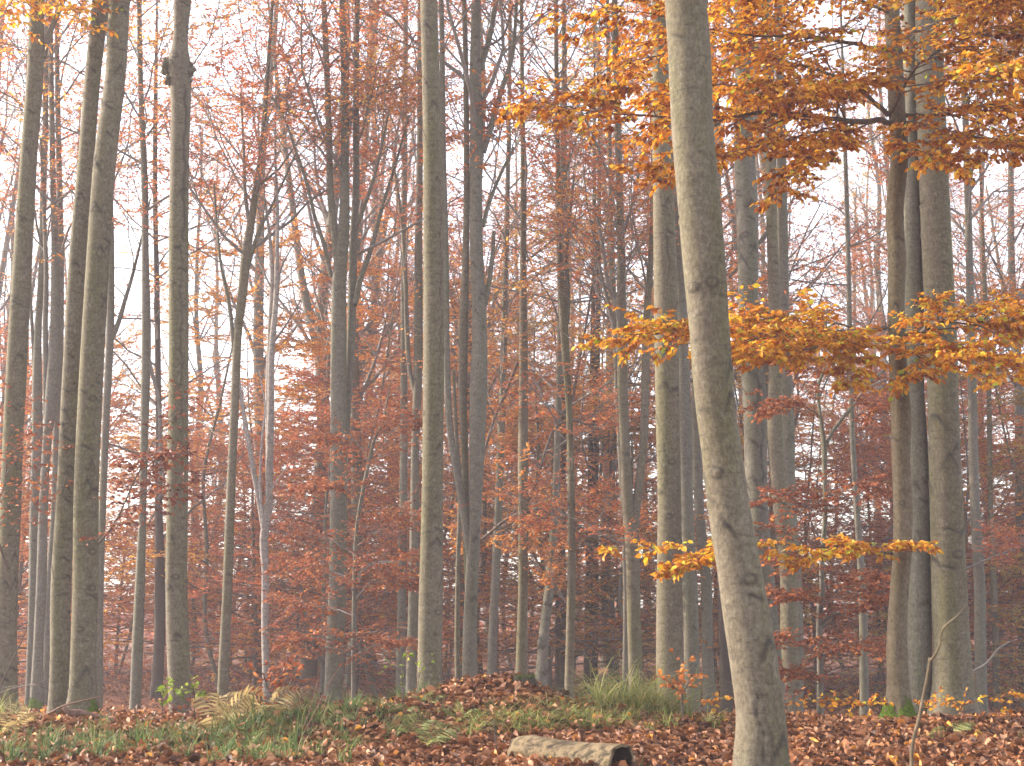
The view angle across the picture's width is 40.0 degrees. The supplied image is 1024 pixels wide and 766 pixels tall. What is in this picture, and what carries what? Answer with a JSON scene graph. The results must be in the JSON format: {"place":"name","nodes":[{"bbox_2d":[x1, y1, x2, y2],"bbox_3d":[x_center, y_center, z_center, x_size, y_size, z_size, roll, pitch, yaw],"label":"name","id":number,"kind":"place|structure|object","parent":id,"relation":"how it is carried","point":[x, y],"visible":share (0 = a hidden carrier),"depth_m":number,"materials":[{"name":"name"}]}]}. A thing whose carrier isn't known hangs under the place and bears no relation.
{"place":"outdoors","nodes":[
{"label":"outdoors","id":0,"kind":"place"},
{"bbox_2d":[0,0,1023,617],"label":"sky","id":1,"kind":"structure","parent":0,"point":[136,290],"materials":[{"name":"white"}]},
{"bbox_2d":[18,613,1023,765],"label":"ground","id":2,"kind":"structure","parent":0,"point":[364,688],"depth_m":44.54,"materials":[{"name":"brown plant"}]},
{"bbox_2d":[0,6,78,375],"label":"beech tree","id":3,"kind":"object","parent":2,"relation":"on","point":[5,254],"visible":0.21,"depth_m":52.78,"materials":[{"name":"brown plant"}]},
{"bbox_2d":[0,0,123,711],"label":"beech tree","id":4,"kind":"object","parent":2,"relation":"on","point":[12,452],"visible":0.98,"depth_m":18.00,"materials":[{"name":"grey plant"}]},
{"bbox_2d":[0,36,125,478],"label":"beech tree","id":5,"kind":"object","parent":2,"relation":"on","point":[5,294],"visible":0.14,"depth_m":55.08,"materials":[{"name":"brown plant"}]},
{"bbox_2d":[0,352,153,670],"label":"young beech","id":6,"kind":"object","parent":2,"relation":"on","point":[27,525],"visible":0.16,"depth_m":34.70,"materials":[{"name":"red plant"}]},
{"bbox_2d":[46,0,108,713],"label":"beech tree","id":7,"kind":"object","parent":2,"relation":"on","point":[60,601],"visible":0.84,"depth_m":16.52,"materials":[{"name":"grey plant"}]},
{"bbox_2d":[0,326,154,689],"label":"young beech","id":8,"kind":"object","parent":2,"relation":"on","point":[20,587],"visible":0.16,"depth_m":37.79,"materials":[{"name":"red plant"}]},
{"bbox_2d":[0,0,156,708],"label":"beech tree","id":9,"kind":"object","parent":2,"relation":"on","point":[51,368],"visible":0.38,"depth_m":28.38,"materials":[{"name":"grey plant"}]},
{"bbox_2d":[2,56,213,642],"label":"beech tree","id":10,"kind":"object","parent":2,"relation":"on","point":[133,243],"visible":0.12,"depth_m":75.12,"materials":[{"name":"brown plant"}]},
{"bbox_2d":[1,302,219,664],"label":"young beech","id":11,"kind":"object","parent":2,"relation":"on","point":[133,403],"visible":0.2,"depth_m":39.05,"materials":[{"name":"red plant"}]},
{"bbox_2d":[0,0,245,704],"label":"beech tree","id":12,"kind":"object","parent":2,"relation":"on","point":[46,657],"visible":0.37,"depth_m":30.49,"materials":[{"name":"grey plant"}]},
{"bbox_2d":[0,0,262,706],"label":"beech tree","id":13,"kind":"object","parent":2,"relation":"on","point":[36,348],"visible":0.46,"depth_m":29.29,"materials":[{"name":"grey plant"}]},
{"bbox_2d":[0,0,263,707],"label":"beech tree","id":14,"kind":"object","parent":2,"relation":"on","point":[112,329],"visible":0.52,"depth_m":27.39,"materials":[{"name":"grey plant"}]},
{"bbox_2d":[17,377,249,680],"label":"young beech","id":15,"kind":"object","parent":2,"relation":"on","point":[122,396],"visible":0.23,"depth_m":44.62,"materials":[{"name":"red plant"}]},
{"bbox_2d":[66,0,207,712],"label":"beech tree","id":16,"kind":"object","parent":2,"relation":"on","point":[84,624],"visible":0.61,"depth_m":15.96,"materials":[{"name":"grey plant"}]},
{"bbox_2d":[0,0,298,700],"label":"beech tree","id":17,"kind":"object","parent":2,"relation":"on","point":[157,676],"visible":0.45,"depth_m":33.29,"materials":[{"name":"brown plant"}]},
{"bbox_2d":[0,0,317,709],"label":"beech tree","id":18,"kind":"object","parent":2,"relation":"on","point":[138,627],"visible":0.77,"depth_m":25.37,"materials":[{"name":"grey plant"}]},
{"bbox_2d":[160,0,195,713],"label":"beech tree","id":19,"kind":"object","parent":2,"relation":"on","point":[178,69],"visible":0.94,"depth_m":19.22,"materials":[{"name":"grey plant"}]},
{"bbox_2d":[129,54,253,657],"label":"beech tree","id":20,"kind":"object","parent":2,"relation":"on","point":[198,347],"visible":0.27,"depth_m":60.27,"materials":[{"name":"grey plant"}]},
{"bbox_2d":[113,423,295,672],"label":"young beech","id":21,"kind":"object","parent":2,"relation":"on","point":[199,607],"visible":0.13,"depth_m":45.67,"materials":[{"name":"red plant"}]},
{"bbox_2d":[25,179,394,690],"bbox_3d":[-7.295,1.602,35.476,9.150,12.904,7.168,1,-9,-7],"label":"young beech","id":22,"kind":"object","parent":2,"relation":"on","point":[205,556],"visible":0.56,"depth_m":35.49,"materials":[{"name":"red plant"}]},
{"bbox_2d":[125,428,307,671],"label":"young beech","id":23,"kind":"object","parent":2,"relation":"on","point":[236,572],"visible":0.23,"depth_m":43.42,"materials":[{"name":"red plant"}]},
{"bbox_2d":[110,365,327,666],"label":"young beech","id":24,"kind":"object","parent":2,"relation":"on","point":[190,518],"visible":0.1,"depth_m":48.94,"materials":[{"name":"red plant"}]},
{"bbox_2d":[149,116,304,652],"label":"beech tree","id":25,"kind":"object","parent":2,"relation":"on","point":[215,348],"visible":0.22,"depth_m":75.35,"materials":[{"name":"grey plant"}]},
{"bbox_2d":[191,685,265,726],"bbox_3d":[-2.514,2.853,12.331,0.682,0.439,0.628,0,-9,0],"label":"fern","id":26,"kind":"object","parent":2,"relation":"on","point":[219,710],"visible":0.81,"depth_m":12.36,"materials":[{"name":"beige plant"}]},
{"bbox_2d":[47,0,421,708],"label":"beech tree","id":27,"kind":"object","parent":2,"relation":"on","point":[249,244],"visible":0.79,"depth_m":24.53,"materials":[{"name":"grey plant"}]},
{"bbox_2d":[104,338,393,691],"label":"young beech","id":28,"kind":"object","parent":2,"relation":"on","point":[238,540],"visible":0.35,"depth_m":38.28,"materials":[{"name":"red plant"}]},
{"bbox_2d":[144,0,370,673],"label":"beech tree","id":29,"kind":"object","parent":2,"relation":"on","point":[258,352],"visible":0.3,"depth_m":47.73,"materials":[{"name":"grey plant"}]},
{"bbox_2d":[207,112,321,649],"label":"beech tree","id":30,"kind":"object","parent":2,"relation":"on","point":[251,313],"visible":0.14,"depth_m":81.34,"materials":[{"name":"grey plant"}]},
{"bbox_2d":[239,71,300,701],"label":"dead tree","id":31,"kind":"object","parent":2,"relation":"on","point":[268,424],"visible":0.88,"depth_m":24.11,"materials":[{"name":"grey plant"}]},
{"bbox_2d":[239,656,310,707],"bbox_3d":[-2.166,2.852,12.962,0.606,0.672,0.702,0,-9,0],"label":"beech shrub","id":32,"kind":"object","parent":2,"relation":"on","point":[281,665],"visible":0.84,"depth_m":12.99,"materials":[{"name":"orange plant"}]},
{"bbox_2d":[193,330,407,684],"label":"young beech","id":33,"kind":"object","parent":2,"relation":"on","point":[320,366],"visible":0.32,"depth_m":40.11,"materials":[{"name":"red plant"}]},
{"bbox_2d":[188,409,454,680],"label":"young beech","id":34,"kind":"object","parent":2,"relation":"on","point":[287,419],"visible":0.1,"depth_m":43.29,"materials":[{"name":"red plant"}]},
{"bbox_2d":[192,0,469,678],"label":"beech tree","id":35,"kind":"object","parent":2,"relation":"on","point":[307,672],"visible":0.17,"depth_m":41.60,"materials":[{"name":"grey plant"}]},
{"bbox_2d":[200,0,469,659],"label":"beech tree","id":36,"kind":"object","parent":2,"relation":"on","point":[365,294],"visible":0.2,"depth_m":46.11,"materials":[{"name":"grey plant"}]},
{"bbox_2d":[187,333,489,697],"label":"young beech","id":37,"kind":"object","parent":2,"relation":"on","point":[325,526],"visible":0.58,"depth_m":33.36,"materials":[{"name":"red plant"}]},
{"bbox_2d":[230,370,454,684],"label":"young beech","id":38,"kind":"object","parent":2,"relation":"on","point":[293,413],"visible":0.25,"depth_m":38.61,"materials":[{"name":"red plant"}]},
{"bbox_2d":[226,0,469,689],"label":"beech tree","id":39,"kind":"object","parent":2,"relation":"on","point":[347,681],"visible":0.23,"depth_m":38.55,"materials":[{"name":"grey plant"}]},
{"bbox_2d":[204,204,498,697],"bbox_3d":[-3.482,1.954,36.320,8.974,12.656,7.030,5,-10,-30],"label":"young beech","id":40,"kind":"object","parent":2,"relation":"on","point":[378,271],"visible":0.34,"depth_m":36.03,"materials":[{"name":"red plant"}]},
{"bbox_2d":[192,0,525,705],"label":"beech tree","id":41,"kind":"object","parent":2,"relation":"on","point":[342,346],"visible":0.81,"depth_m":24.55,"materials":[{"name":"grey plant"}]},
{"bbox_2d":[252,385,470,700],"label":"beech tree","id":42,"kind":"object","parent":2,"relation":"on","point":[353,582],"visible":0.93,"depth_m":21.44,"materials":[{"name":"red plant"}]},
{"bbox_2d":[240,290,489,673],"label":"young beech","id":43,"kind":"object","parent":2,"relation":"on","point":[366,369],"visible":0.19,"depth_m":42.80,"materials":[{"name":"red plant"}]},
{"bbox_2d":[237,0,492,668],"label":"beech tree","id":44,"kind":"object","parent":2,"relation":"on","point":[373,372],"visible":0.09,"depth_m":51.78,"materials":[{"name":"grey plant"}]},
{"bbox_2d":[0,648,732,736],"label":"pale grass","id":45,"kind":"structure","parent":2,"relation":"on","point":[643,700],"depth_m":13.29,"materials":[{"name":"plant"}]},
{"bbox_2d":[319,0,469,693],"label":"beech tree","id":46,"kind":"object","parent":2,"relation":"on","point":[401,604],"visible":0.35,"depth_m":33.29,"materials":[{"name":"grey plant"}]},
{"bbox_2d":[300,0,498,692],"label":"beech tree","id":47,"kind":"object","parent":2,"relation":"on","point":[415,377],"visible":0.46,"depth_m":30.47,"materials":[{"name":"grey plant"}]},
{"bbox_2d":[284,388,542,681],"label":"young beech","id":48,"kind":"object","parent":2,"relation":"on","point":[499,616],"visible":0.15,"depth_m":42.77,"materials":[{"name":"red plant"}]},
{"bbox_2d":[261,0,577,678],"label":"beech tree","id":49,"kind":"object","parent":2,"relation":"on","point":[462,588],"visible":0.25,"depth_m":39.01,"materials":[{"name":"grey plant"}]},
{"bbox_2d":[417,0,444,688],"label":"beech tree","id":50,"kind":"object","parent":2,"relation":"on","point":[431,577],"visible":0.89,"depth_m":19.16,"materials":[{"name":"grey plant"}]},
{"bbox_2d":[306,0,604,679],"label":"beech tree","id":51,"kind":"object","parent":2,"relation":"on","point":[468,479],"visible":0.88,"depth_m":23.55,"materials":[{"name":"grey plant"}]},
{"bbox_2d":[275,178,636,551],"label":"beech tree","id":52,"kind":"object","parent":2,"relation":"on","point":[493,352],"visible":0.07,"depth_m":44.34,"materials":[{"name":"red plant"}]},
{"bbox_2d":[345,263,576,684],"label":"young beech","id":53,"kind":"object","parent":2,"relation":"on","point":[489,569],"visible":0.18,"depth_m":36.61,"materials":[{"name":"red plant"}]},
{"bbox_2d":[314,173,616,678],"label":"beech tree","id":54,"kind":"object","parent":2,"relation":"on","point":[483,562],"visible":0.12,"depth_m":40.86,"materials":[{"name":"brown plant"}]},
{"bbox_2d":[352,0,642,677],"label":"beech tree","id":55,"kind":"object","parent":2,"relation":"on","point":[493,625],"visible":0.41,"depth_m":31.18,"materials":[{"name":"brown plant"}]},
{"bbox_2d":[362,0,657,675],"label":"beech tree","id":56,"kind":"object","parent":2,"relation":"on","point":[522,503],"visible":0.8,"depth_m":26.94,"materials":[{"name":"red plant"}]},
{"bbox_2d":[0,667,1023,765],"bbox_3d":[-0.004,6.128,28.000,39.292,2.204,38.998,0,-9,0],"label":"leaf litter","id":57,"kind":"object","parent":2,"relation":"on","point":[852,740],"visible":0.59,"depth_m":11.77,"materials":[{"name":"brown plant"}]},
{"bbox_2d":[0,680,1023,765],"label":"grass","id":58,"kind":"structure","parent":2,"relation":"on","point":[172,735],"depth_m":11.47,"materials":[{"name":"green plant"}]},
{"bbox_2d":[357,317,717,687],"bbox_3d":[0.597,3.200,36.645,8.763,10.367,8.304,6,-11,-34],"label":"young beech","id":59,"kind":"object","parent":2,"relation":"on","point":[606,627],"visible":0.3,"depth_m":35.63,"materials":[{"name":"red plant"}]},
{"bbox_2d":[372,0,733,685],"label":"beech tree","id":60,"kind":"object","parent":2,"relation":"on","point":[541,671],"visible":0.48,"depth_m":30.08,"materials":[{"name":"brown plant"}]},
{"bbox_2d":[391,311,732,694],"bbox_3d":[0.959,3.305,39.036,9.271,11.099,9.102,2,-9,-10],"label":"young beech","id":61,"kind":"object","parent":2,"relation":"on","point":[551,461],"visible":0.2,"depth_m":38.05,"materials":[{"name":"red plant"}]},
{"bbox_2d":[483,15,652,695],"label":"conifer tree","id":62,"kind":"object","parent":2,"relation":"on","point":[587,668],"visible":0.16,"depth_m":37.26,"materials":[{"name":"brown plant"}]},
{"bbox_2d":[507,735,633,765],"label":"log","id":63,"kind":"object","parent":2,"relation":"on","point":[598,754],"visible":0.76,"depth_m":10.08,"materials":[{"name":"brown wood"}]},
{"bbox_2d":[489,0,653,696],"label":"tree","id":64,"kind":"object","parent":2,"relation":"on","point":[560,669],"visible":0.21,"depth_m":36.02,"materials":[{"name":"brown plant"}]},
{"bbox_2d":[420,0,733,693],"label":"beech tree","id":65,"kind":"object","parent":2,"relation":"on","point":[625,638],"visible":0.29,"depth_m":29.40,"materials":[{"name":"grey plant"}]},
{"bbox_2d":[504,18,653,691],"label":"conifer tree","id":66,"kind":"object","parent":2,"relation":"on","point":[596,470],"visible":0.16,"depth_m":38.16,"materials":[{"name":"brown plant"}]},
{"bbox_2d":[449,0,737,692],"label":"beech tree","id":67,"kind":"object","parent":2,"relation":"on","point":[630,504],"visible":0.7,"depth_m":25.23,"materials":[{"name":"grey plant"}]},
{"bbox_2d":[416,0,775,698],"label":"beech tree","id":68,"kind":"object","parent":2,"relation":"on","point":[564,300],"visible":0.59,"depth_m":26.32,"materials":[{"name":"grey plant"}]},
{"bbox_2d":[506,0,728,667],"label":"beech tree","id":69,"kind":"object","parent":2,"relation":"on","point":[605,476],"visible":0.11,"depth_m":62.48,"materials":[{"name":"brown plant"}]},
{"bbox_2d":[468,37,768,690],"bbox_3d":[2.956,-0.571,37.608,9.127,18.187,10.487,0,-9,-2],"label":"beech tree","id":70,"kind":"object","parent":2,"relation":"on","point":[612,466],"visible":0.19,"depth_m":37.53,"materials":[{"name":"brown plant"}]},
{"bbox_2d":[442,308,798,694],"bbox_3d":[2.484,2.941,37.559,9.426,11.151,8.932,1,-9,-9],"label":"young beech","id":71,"kind":"object","parent":2,"relation":"on","point":[619,620],"visible":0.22,"depth_m":36.62,"materials":[{"name":"red plant"}]},
{"bbox_2d":[478,363,779,692],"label":"young beech","id":72,"kind":"object","parent":2,"relation":"on","point":[620,588],"visible":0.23,"depth_m":33.57,"materials":[{"name":"red plant"}]},
{"bbox_2d":[449,0,887,713],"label":"beech tree","id":73,"kind":"object","parent":2,"relation":"on","point":[725,670],"visible":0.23,"depth_m":30.99,"materials":[{"name":"plant"}]},
{"bbox_2d":[652,0,686,713],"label":"beech tree","id":74,"kind":"object","parent":2,"relation":"on","point":[669,617],"visible":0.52,"depth_m":19.00,"materials":[{"name":"grey plant"}]},
{"bbox_2d":[507,289,833,693],"bbox_3d":[4.074,2.960,35.593,8.586,10.471,8.746,1,-9,-5],"label":"young beech","id":75,"kind":"object","parent":2,"relation":"on","point":[613,577],"visible":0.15,"depth_m":35.25,"materials":[{"name":"red plant"}]},
{"bbox_2d":[671,135,700,712],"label":"beech tree","id":76,"kind":"object","parent":2,"relation":"on","point":[691,615],"visible":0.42,"depth_m":24.90,"materials":[{"name":"grey plant"}]},
{"bbox_2d":[515,0,858,711],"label":"beech tree","id":77,"kind":"object","parent":2,"relation":"on","point":[707,617],"visible":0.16,"depth_m":31.76,"materials":[{"name":"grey plant"}]},
{"bbox_2d":[665,0,790,765],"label":"beech tree","id":78,"kind":"object","parent":2,"relation":"on","point":[761,736],"visible":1,"depth_m":9.49,"materials":[{"name":"grey plant"}]},
{"bbox_2d":[578,0,887,691],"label":"beech tree","id":79,"kind":"object","parent":2,"relation":"on","point":[794,252],"visible":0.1,"depth_m":42.93,"materials":[{"name":"brown plant"}]},
{"bbox_2d":[592,258,892,671],"bbox_3d":[6.315,2.410,38.545,9.077,12.801,7.111,1,-9,-4],"label":"young beech","id":80,"kind":"object","parent":2,"relation":"on","point":[741,424],"visible":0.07,"depth_m":37.77,"materials":[{"name":"red plant"}]},
{"bbox_2d":[488,0,1023,719],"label":"beech tree","id":81,"kind":"object","parent":2,"relation":"on","point":[776,336],"visible":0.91,"depth_m":14.05,"materials":[{"name":"orange plant"}]},
{"bbox_2d":[628,0,887,571],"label":"beech tree","id":82,"kind":"object","parent":2,"relation":"on","point":[766,367],"visible":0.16,"depth_m":38.92,"materials":[{"name":"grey plant"}]},
{"bbox_2d":[734,4,787,711],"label":"beech tree","id":83,"kind":"object","parent":2,"relation":"on","point":[755,433],"visible":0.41,"depth_m":21.14,"materials":[{"name":"grey plant"}]},
{"bbox_2d":[723,0,802,712],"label":"beech tree","id":84,"kind":"object","parent":2,"relation":"on","point":[789,614],"visible":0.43,"depth_m":24.00,"materials":[{"name":"grey plant"}]},
{"bbox_2d":[707,0,884,707],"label":"beech tree","id":85,"kind":"object","parent":2,"relation":"on","point":[788,421],"visible":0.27,"depth_m":28.33,"materials":[{"name":"grey plant"}]},
{"bbox_2d":[737,296,892,714],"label":"beech tree","id":86,"kind":"object","parent":2,"relation":"on","point":[787,596],"visible":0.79,"depth_m":18.84,"materials":[{"name":"red plant"}]},
{"bbox_2d":[694,352,990,696],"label":"young beech","id":87,"kind":"object","parent":2,"relation":"on","point":[798,479],"visible":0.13,"depth_m":39.80,"materials":[{"name":"red plant"}]},
{"bbox_2d":[803,0,926,625],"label":"beech tree","id":88,"kind":"object","parent":2,"relation":"on","point":[868,116],"visible":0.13,"depth_m":68.81,"materials":[{"name":"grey plant"}]},
{"bbox_2d":[725,0,1023,716],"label":"beech tree","id":89,"kind":"object","parent":2,"relation":"on","point":[863,669],"visible":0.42,"depth_m":27.19,"materials":[{"name":"grey plant"}]},
{"bbox_2d":[769,354,1016,706],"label":"young beech","id":90,"kind":"object","parent":2,"relation":"on","point":[843,525],"visible":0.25,"depth_m":37.66,"materials":[{"name":"red plant"}]},
{"bbox_2d":[777,439,1008,685],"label":"young beech","id":91,"kind":"object","parent":2,"relation":"on","point":[865,470],"visible":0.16,"depth_m":39.72,"materials":[{"name":"red plant"}]},
{"bbox_2d":[778,395,1008,694],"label":"young beech","id":92,"kind":"object","parent":2,"relation":"on","point":[845,425],"visible":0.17,"depth_m":42.75,"materials":[{"name":"red plant"}]},
{"bbox_2d":[790,1,1005,467],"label":"beech tree","id":93,"kind":"object","parent":2,"relation":"on","point":[861,219],"visible":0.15,"depth_m":55.01,"materials":[{"name":"brown plant"}]},
{"bbox_2d":[795,227,1014,539],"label":"beech tree","id":94,"kind":"object","parent":2,"relation":"on","point":[863,308],"visible":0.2,"depth_m":46.40,"materials":[{"name":"red plant"}]},
{"bbox_2d":[803,363,1023,710],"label":"young beech","id":95,"kind":"object","parent":2,"relation":"on","point":[967,495],"visible":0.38,"depth_m":33.76,"materials":[{"name":"red plant"}]},
{"bbox_2d":[803,378,1023,693],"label":"young beech","id":96,"kind":"object","parent":2,"relation":"on","point":[968,521],"visible":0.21,"depth_m":40.88,"materials":[{"name":"red plant"}]},
{"bbox_2d":[806,3,1023,713],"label":"beech tree","id":97,"kind":"object","parent":2,"relation":"on","point":[980,654],"visible":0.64,"depth_m":30.02,"materials":[{"name":"grey plant"}]},
{"bbox_2d":[901,1,931,713],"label":"beech tree","id":98,"kind":"object","parent":2,"relation":"on","point":[919,631],"visible":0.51,"depth_m":17.16,"materials":[{"name":"grey plant"}]},
{"bbox_2d":[834,5,1023,692],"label":"beech tree","id":99,"kind":"object","parent":2,"relation":"on","point":[1010,250],"visible":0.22,"depth_m":40.96,"materials":[{"name":"brown plant"}]},
{"bbox_2d":[836,434,1023,694],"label":"young beech","id":100,"kind":"object","parent":2,"relation":"on","point":[984,449],"visible":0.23,"depth_m":36.20,"materials":[{"name":"red plant"}]},
{"bbox_2d":[837,5,1023,709],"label":"beech tree","id":101,"kind":"object","parent":2,"relation":"on","point":[994,602],"visible":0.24,"depth_m":34.11,"materials":[{"name":"grey plant"}]},
{"bbox_2d":[915,0,979,715],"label":"beech tree","id":102,"kind":"object","parent":2,"relation":"on","point":[952,671],"visible":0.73,"depth_m":16.90,"materials":[{"name":"grey plant"}]},
{"bbox_2d":[890,273,1023,707],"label":"young beech","id":103,"kind":"object","parent":2,"relation":"on","point":[999,499],"visible":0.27,"depth_m":35.32,"materials":[{"name":"red plant"}]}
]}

